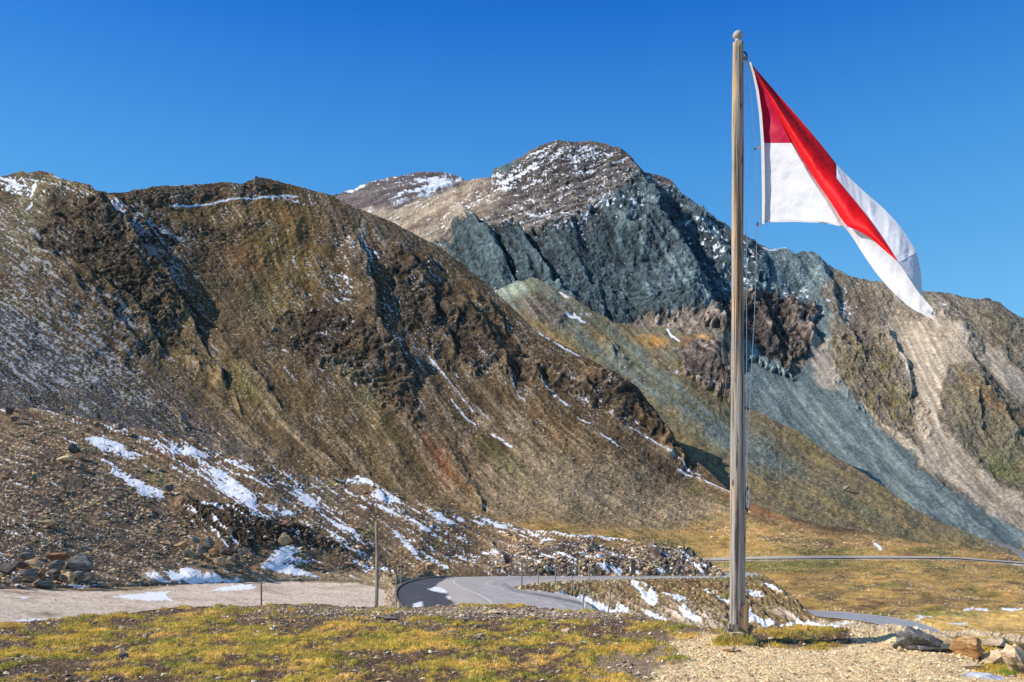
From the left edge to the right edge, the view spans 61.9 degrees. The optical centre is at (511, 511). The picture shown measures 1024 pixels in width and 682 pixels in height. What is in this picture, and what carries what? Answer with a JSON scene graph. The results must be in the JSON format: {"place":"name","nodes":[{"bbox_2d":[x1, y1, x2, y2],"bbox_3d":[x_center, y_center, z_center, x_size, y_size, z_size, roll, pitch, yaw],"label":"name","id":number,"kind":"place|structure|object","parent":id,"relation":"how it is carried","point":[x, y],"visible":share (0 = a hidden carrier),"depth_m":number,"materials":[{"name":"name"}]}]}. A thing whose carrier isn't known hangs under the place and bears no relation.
{"place":"outdoors","nodes":[
{"label":"outdoors","id":0,"kind":"place"},
{"bbox_2d":[0,408,715,588],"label":"snow patched slope","id":1,"kind":"structure","parent":0,"point":[334,515],"depth_m":107.10,"materials":[{"name":"brown stone"}]},
{"bbox_2d":[0,562,17,574],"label":"boulder","id":2,"kind":"object","parent":1,"relation":"on","point":[7,568],"visible":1,"depth_m":59.12,"materials":[{"name":"stone"}]},
{"bbox_2d":[5,406,14,414],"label":"boulder","id":3,"kind":"object","parent":1,"relation":"on","point":[9,410],"visible":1,"depth_m":123.26,"materials":[{"name":"stone"}]},
{"bbox_2d":[8,576,21,582],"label":"boulder","id":4,"kind":"object","parent":1,"relation":"on","point":[16,579],"visible":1,"depth_m":56.79,"materials":[{"name":"grey stone"}]},
{"bbox_2d":[10,416,19,421],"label":"boulder","id":5,"kind":"object","parent":1,"relation":"on","point":[14,418],"visible":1,"depth_m":119.39,"materials":[{"name":"grey stone"}]},
{"bbox_2d":[12,561,27,568],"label":"boulder","id":6,"kind":"object","parent":1,"relation":"on","point":[21,564],"visible":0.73,"depth_m":61.30,"materials":[{"name":"stone"}]},
{"bbox_2d":[19,552,35,559],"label":"boulder","id":7,"kind":"object","parent":1,"relation":"on","point":[26,555],"visible":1,"depth_m":64.22,"materials":[{"name":"grey stone"}]},
{"bbox_2d":[20,568,38,580],"bbox_3d":[-33.115,4.323,58.512,1.145,0.871,0.760,0,0,-28],"label":"boulder","id":8,"kind":"object","parent":1,"relation":"on","point":[31,574],"visible":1,"depth_m":58.32,"materials":[{"name":"grey stone"}]},
{"bbox_2d":[24,558,41,570],"bbox_3d":[-34.795,3.865,62.165,1.484,0.970,1.187,0,0,0],"label":"boulder","id":9,"kind":"object","parent":1,"relation":"on","point":[33,563],"visible":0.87,"depth_m":61.73,"materials":[{"name":"beige stone"}]},
{"bbox_2d":[38,568,45,579],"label":"boulder","id":10,"kind":"object","parent":1,"relation":"on","point":[41,574],"visible":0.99,"depth_m":58.98,"materials":[{"name":"orange stone"}]},
{"bbox_2d":[37,520,59,525],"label":"boulder","id":11,"kind":"object","parent":1,"relation":"on","point":[50,522],"visible":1,"depth_m":75.84,"materials":[{"name":"beige stone"}]},
{"bbox_2d":[47,569,60,579],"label":"boulder","id":12,"kind":"object","parent":1,"relation":"on","point":[53,574],"visible":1,"depth_m":60.74,"materials":[{"name":"stone"}]},
{"bbox_2d":[48,560,64,569],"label":"boulder","id":13,"kind":"object","parent":1,"relation":"on","point":[57,564],"visible":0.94,"depth_m":63.67,"materials":[{"name":"grey stone"}]},
{"bbox_2d":[45,552,68,560],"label":"boulder","id":14,"kind":"object","parent":1,"relation":"on","point":[56,556],"visible":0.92,"depth_m":66.02,"materials":[{"name":"orange stone"}]},
{"bbox_2d":[57,455,73,461],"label":"boulder","id":15,"kind":"object","parent":1,"relation":"on","point":[68,458],"visible":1,"depth_m":102.73,"materials":[{"name":"stone"}]},
{"bbox_2d":[68,443,80,453],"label":"boulder","id":16,"kind":"object","parent":1,"relation":"on","point":[73,448],"visible":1,"depth_m":108.31,"materials":[{"name":"stone"}]},
{"bbox_2d":[66,552,93,572],"bbox_3d":[-32.739,4.045,64.755,1.924,1.920,1.307,0,0,-21],"label":"boulder","id":17,"kind":"object","parent":1,"relation":"on","point":[82,561],"visible":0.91,"depth_m":64.39,"materials":[{"name":"grey stone"}]},
{"bbox_2d":[113,423,124,429],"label":"boulder","id":18,"kind":"object","parent":1,"relation":"on","point":[119,426],"visible":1,"depth_m":128.71,"materials":[{"name":"grey stone"}]},
{"bbox_2d":[164,484,173,491],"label":"boulder","id":19,"kind":"object","parent":1,"relation":"on","point":[170,488],"visible":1,"depth_m":103.51,"materials":[{"name":"stone"}]},
{"bbox_2d":[174,541,187,546],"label":"boulder","id":20,"kind":"object","parent":1,"relation":"on","point":[183,544],"visible":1,"depth_m":83.06,"materials":[{"name":"beige stone"}]},
{"bbox_2d":[183,549,194,557],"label":"boulder","id":21,"kind":"object","parent":1,"relation":"on","point":[189,553],"visible":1,"depth_m":80.54,"materials":[{"name":"grey stone"}]},
{"bbox_2d":[192,536,199,543],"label":"boulder","id":22,"kind":"object","parent":1,"relation":"on","point":[195,540],"visible":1,"depth_m":85.64,"materials":[{"name":"grey stone"}]},
{"bbox_2d":[196,545,205,552],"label":"boulder","id":23,"kind":"object","parent":1,"relation":"on","point":[200,549],"visible":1,"depth_m":83.00,"materials":[{"name":"grey stone"}]},
{"bbox_2d":[196,553,205,560],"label":"boulder","id":24,"kind":"object","parent":1,"relation":"on","point":[201,556],"visible":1,"depth_m":80.82,"materials":[{"name":"stone"}]},
{"bbox_2d":[201,542,211,549],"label":"boulder","id":25,"kind":"object","parent":1,"relation":"on","point":[206,546],"visible":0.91,"depth_m":84.51,"materials":[{"name":"stone"}]},
{"bbox_2d":[205,536,214,546],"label":"boulder","id":26,"kind":"object","parent":1,"relation":"on","point":[209,540],"visible":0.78,"depth_m":85.75,"materials":[{"name":"grey stone"}]},
{"bbox_2d":[209,546,219,555],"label":"boulder","id":27,"kind":"object","parent":1,"relation":"on","point":[214,551],"visible":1,"depth_m":83.38,"materials":[{"name":"orange stone"}]},
{"bbox_2d":[213,556,225,565],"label":"boulder","id":28,"kind":"object","parent":1,"relation":"on","point":[220,561],"visible":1,"depth_m":81.14,"materials":[{"name":"beige stone"}]},
{"bbox_2d":[225,527,232,535],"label":"boulder","id":29,"kind":"object","parent":1,"relation":"on","point":[229,530],"visible":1,"depth_m":90.89,"materials":[{"name":"beige stone"}]},
{"bbox_2d":[220,546,238,555],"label":"boulder","id":30,"kind":"object","parent":1,"relation":"on","point":[229,551],"visible":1,"depth_m":84.53,"materials":[{"name":"stone"}]},
{"bbox_2d":[226,557,233,564],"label":"boulder","id":31,"kind":"object","parent":1,"relation":"on","point":[229,560],"visible":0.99,"depth_m":82.47,"materials":[{"name":"grey stone"}]},
{"bbox_2d":[233,553,239,560],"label":"boulder","id":32,"kind":"object","parent":1,"relation":"on","point":[236,556],"visible":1,"depth_m":84.19,"materials":[{"name":"stone"}]},
{"bbox_2d":[237,549,245,553],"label":"boulder","id":33,"kind":"object","parent":1,"relation":"on","point":[240,551],"visible":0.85,"depth_m":86.16,"materials":[{"name":"grey stone"}]},
{"bbox_2d":[246,565,261,568],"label":"boulder","id":34,"kind":"object","parent":1,"relation":"on","point":[254,567],"visible":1,"depth_m":84.23,"materials":[{"name":"orange stone"}]},
{"bbox_2d":[278,534,290,544],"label":"boulder","id":35,"kind":"object","parent":1,"relation":"on","point":[284,539],"visible":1,"depth_m":95.10,"materials":[{"name":"beige stone"}]},
{"bbox_2d":[282,520,289,525],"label":"boulder","id":36,"kind":"object","parent":1,"relation":"on","point":[285,522],"visible":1,"depth_m":101.41,"materials":[{"name":"orange stone"}]},
{"bbox_2d":[0,408,722,588],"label":"rubble","id":37,"kind":"object","parent":1,"relation":"on","point":[585,547],"visible":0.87,"depth_m":100.67,"materials":[{"name":"stone"}]},
{"bbox_2d":[400,509,408,515],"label":"boulder","id":38,"kind":"object","parent":1,"relation":"on","point":[403,512],"visible":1,"depth_m":127.42,"materials":[{"name":"grey stone"}]},
{"bbox_2d":[426,562,434,569],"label":"boulder","id":39,"kind":"object","parent":1,"relation":"on","point":[430,565],"visible":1,"depth_m":102.95,"materials":[{"name":"beige stone"}]},
{"bbox_2d":[332,172,467,212],"bbox_3d":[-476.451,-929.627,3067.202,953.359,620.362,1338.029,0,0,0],"label":"distant mountain","id":40,"kind":"structure","parent":0,"point":[395,192],"depth_m":2957.68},
{"bbox_2d":[0,170,1023,636],"bbox_3d":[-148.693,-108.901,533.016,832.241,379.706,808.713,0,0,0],"label":"hillside with meadow","id":41,"kind":"structure","parent":0,"point":[290,270],"depth_m":561.04,"materials":[{"name":"brown stone"}]},
{"bbox_2d":[180,413,187,424],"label":"boulder","id":42,"kind":"object","parent":41,"relation":"on","point":[184,419],"visible":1,"depth_m":458.17,"materials":[{"name":"grey stone"}]},
{"bbox_2d":[253,175,264,185],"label":"summit block","id":43,"kind":"structure","parent":41,"relation":"on","point":[258,181],"depth_m":742.57,"materials":[{"name":"stone"}]},
{"bbox_2d":[0,228,1023,631],"bbox_3d":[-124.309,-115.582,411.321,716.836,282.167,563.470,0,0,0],"label":"scree","id":44,"kind":"structure","parent":41,"relation":"on","point":[434,464],"depth_m":468.16,"materials":[{"name":"stone"}]},
{"bbox_2d":[0,603,1023,681],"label":"ground","id":45,"kind":"structure","parent":0,"point":[260,674],"depth_m":10.26,"materials":[{"name":"plant"}]},
{"bbox_2d":[118,651,128,657],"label":"stone","id":46,"kind":"object","parent":45,"relation":"on","point":[122,654],"visible":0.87,"depth_m":9.95,"materials":[{"name":"grey stone"}]},
{"bbox_2d":[379,616,396,618],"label":"stone","id":47,"kind":"object","parent":45,"relation":"on","point":[389,617],"visible":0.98,"depth_m":13.42,"materials":[{"name":"grey stone"}]},
{"bbox_2d":[441,630,460,632],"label":"stone","id":48,"kind":"object","parent":45,"relation":"on","point":[453,631],"visible":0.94,"depth_m":11.82,"materials":[{"name":"grey stone"}]},
{"bbox_2d":[460,617,472,620],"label":"stone","id":49,"kind":"object","parent":45,"relation":"on","point":[465,618],"visible":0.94,"depth_m":13.09,"materials":[{"name":"grey stone"}]},
{"bbox_2d":[487,609,502,612],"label":"stone","id":50,"kind":"object","parent":45,"relation":"on","point":[494,611],"visible":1,"depth_m":14.02,"materials":[{"name":"beige stone"}]},
{"bbox_2d":[1,635,1004,681],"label":"tall grass","id":51,"kind":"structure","parent":45,"relation":"on","point":[8,659],"depth_m":9.15,"materials":[{"name":"plant"}]},
{"bbox_2d":[0,603,1022,681],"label":"pebbles","id":52,"kind":"object","parent":45,"relation":"on","point":[480,635],"visible":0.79,"depth_m":10.48,"materials":[{"name":"gravel"}]},
{"bbox_2d":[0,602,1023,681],"bbox_3d":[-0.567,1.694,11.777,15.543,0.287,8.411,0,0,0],"label":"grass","id":53,"kind":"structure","parent":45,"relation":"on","point":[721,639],"depth_m":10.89,"materials":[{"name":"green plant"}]},
{"bbox_2d":[561,628,569,632],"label":"stone","id":54,"kind":"object","parent":45,"relation":"on","point":[564,630],"visible":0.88,"depth_m":11.94,"materials":[{"name":"beige stone"}]},
{"bbox_2d":[722,647,735,651],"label":"stone","id":55,"kind":"object","parent":45,"relation":"on","point":[728,649],"visible":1,"depth_m":10.37,"materials":[{"name":"beige stone"}]},
{"bbox_2d":[724,30,757,636],"bbox_3d":[3.017,-2.359,11.377,0.501,8.185,0.290,0,0,-45],"label":"flagpole","id":56,"kind":"object","parent":45,"relation":"on","point":[739,614],"visible":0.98,"depth_m":11.38,"materials":[{"name":"brown wood"}]},
{"bbox_2d":[746,60,932,318],"bbox_3d":[4.064,-4.084,10.526,0.498,3.940,2.574,0,0,-34],"label":"flag","id":57,"kind":"object","parent":56,"relation":"attached to","point":[805,177],"visible":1,"depth_m":10.82,"materials":[{"name":"fabric"}]},
{"bbox_2d":[892,626,942,651],"bbox_3d":[4.997,1.582,10.446,0.633,0.355,0.443,0,0,0],"label":"boulder","id":58,"kind":"object","parent":45,"relation":"on","point":[909,638],"visible":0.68,"depth_m":10.40,"materials":[{"name":"stone"}]},
{"bbox_2d":[917,643,952,651],"bbox_3d":[5.155,1.665,10.356,0.535,0.154,0.267,0,0,0],"label":"boulder","id":59,"kind":"object","parent":45,"relation":"on","point":[944,647],"visible":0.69,"depth_m":10.26,"materials":[{"name":"stone"}]},
{"bbox_2d":[949,636,983,659],"bbox_3d":[5.404,1.627,10.107,0.356,0.315,0.271,0,0,-15],"label":"boulder","id":60,"kind":"object","parent":45,"relation":"on","point":[970,646],"visible":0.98,"depth_m":10.06,"materials":[{"name":"stone"}]},
{"bbox_2d":[960,663,982,668],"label":"boulder","id":61,"kind":"object","parent":45,"relation":"on","point":[970,665],"visible":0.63,"depth_m":9.49,"materials":[{"name":"stone"}]},
{"bbox_2d":[961,672,1005,679],"bbox_3d":[4.902,1.707,8.810,0.466,0.091,0.280,0,0,0],"label":"patch of snow","id":62,"kind":"object","parent":45,"relation":"on","point":[982,675],"visible":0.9,"depth_m":8.77,"materials":[{"name":"white snow"}]},
{"bbox_2d":[980,649,1004,664],"bbox_3d":[5.650,1.732,9.969,0.307,0.252,0.176,0,0,20],"label":"boulder","id":63,"kind":"object","parent":45,"relation":"on","point":[993,656],"visible":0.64,"depth_m":9.95,"materials":[{"name":"stone"}]},
{"bbox_2d":[981,637,1008,646],"bbox_3d":[6.026,1.675,10.823,0.545,0.160,0.340,0,0,18],"label":"boulder","id":64,"kind":"object","parent":45,"relation":"on","point":[997,641],"visible":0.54,"depth_m":10.74,"materials":[{"name":"stone"}]},
{"bbox_2d":[1000,643,1023,672],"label":"boulder","id":65,"kind":"object","parent":45,"relation":"on","point":[1012,656],"visible":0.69,"depth_m":9.44,"materials":[{"name":"stone"}]},
{"bbox_2d":[0,571,1023,642],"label":"roadside ground","id":66,"kind":"structure","parent":0,"point":[703,592],"depth_m":85.62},
{"bbox_2d":[31,579,51,587],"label":"boulder","id":67,"kind":"object","parent":66,"relation":"on","point":[45,583],"visible":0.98,"depth_m":58.97,"materials":[{"name":"grey stone"}]},
{"bbox_2d":[61,571,76,583],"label":"boulder","id":68,"kind":"object","parent":66,"relation":"on","point":[67,577],"visible":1,"depth_m":61.02,"materials":[{"name":"beige stone"}]},
{"bbox_2d":[73,571,84,581],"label":"boulder","id":69,"kind":"object","parent":66,"relation":"on","point":[80,576],"visible":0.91,"depth_m":61.88,"materials":[{"name":"stone"}]},
{"bbox_2d":[83,572,93,580],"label":"boulder","id":70,"kind":"object","parent":66,"relation":"on","point":[89,575],"visible":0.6,"depth_m":62.98,"materials":[{"name":"stone"}]},
{"bbox_2d":[260,582,261,604],"bbox_3d":[-14.697,5.008,50.000,0.126,1.820,0.104,0,0,0],"label":"iron stake","id":71,"kind":"object","parent":66,"relation":"on","point":[261,593],"visible":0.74,"depth_m":49.96,"materials":[{"name":"metal"}]},
{"bbox_2d":[374,521,378,607],"bbox_3d":[-9.516,3.825,60.000,0.325,6.297,0.262,0,0,0],"label":"wooden post","id":72,"kind":"object","parent":66,"relation":"on","point":[376,565],"visible":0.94,"depth_m":59.90,"materials":[{"name":"grey wood"}]},
{"bbox_2d":[395,573,396,606],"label":"snow pole","id":73,"kind":"object","parent":66,"relation":"on","point":[396,590],"visible":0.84,"depth_m":70.96,"materials":[{"name":"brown wood"}]},
{"bbox_2d":[23,577,1021,640],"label":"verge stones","id":74,"kind":"object","parent":66,"relation":"on","point":[605,601],"visible":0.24,"depth_m":89.37,"materials":[{"name":"grey stone"}]},
{"bbox_2d":[582,587,583,609],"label":"snow pole","id":75,"kind":"object","parent":66,"relation":"on","point":[583,600],"visible":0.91,"depth_m":67.95,"materials":[{"name":"grey wood"}]},
{"bbox_2d":[607,588,611,611],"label":"snow pole","id":76,"kind":"object","parent":66,"relation":"on","point":[609,600],"visible":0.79,"depth_m":65.95,"materials":[{"name":"grey wood"}]},
{"bbox_2d":[630,559,635,576],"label":"notice board","id":77,"kind":"object","parent":66,"relation":"on","point":[632,565],"visible":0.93,"depth_m":104.91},
{"bbox_2d":[0,0,1023,317],"label":"sky","id":78,"kind":"structure","parent":0,"point":[919,103],"materials":[{"name":"blue"}]},
{"bbox_2d":[394,573,757,610],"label":"road","id":79,"kind":"structure","parent":0,"point":[436,590],"depth_m":85.51,"materials":[{"name":"grey asphalt"}]},
{"bbox_2d":[367,140,1023,548],"bbox_3d":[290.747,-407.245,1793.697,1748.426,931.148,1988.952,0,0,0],"label":"mountain","id":80,"kind":"structure","parent":0,"point":[883,384],"depth_m":1463.46,"materials":[{"name":"grey stone"}]},
{"bbox_2d":[495,277,1023,556],"bbox_3d":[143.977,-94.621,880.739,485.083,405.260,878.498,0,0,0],"label":"hillside spur","id":81,"kind":"structure","parent":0,"point":[659,368],"depth_m":765.99,"materials":[{"name":"plant"}]},
{"bbox_2d":[512,289,992,544],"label":"boulder field","id":82,"kind":"structure","parent":81,"relation":"on","point":[774,455],"depth_m":661.50,"materials":[{"name":"stone"}]},
{"bbox_2d":[702,556,1023,562],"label":"valley road","id":83,"kind":"structure","parent":0,"point":[756,557],"depth_m":349.50,"materials":[{"name":"grey asphalt"}]},
{"bbox_2d":[807,610,940,631],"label":"road","id":84,"kind":"structure","parent":0,"point":[880,620],"depth_m":172.74,"materials":[{"name":"grey asphalt"}]},
{"bbox_2d":[987,541,1023,559],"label":"road","id":85,"kind":"structure","parent":0,"point":[1019,553],"depth_m":431.91,"materials":[{"name":"grey asphalt"}]}
]}

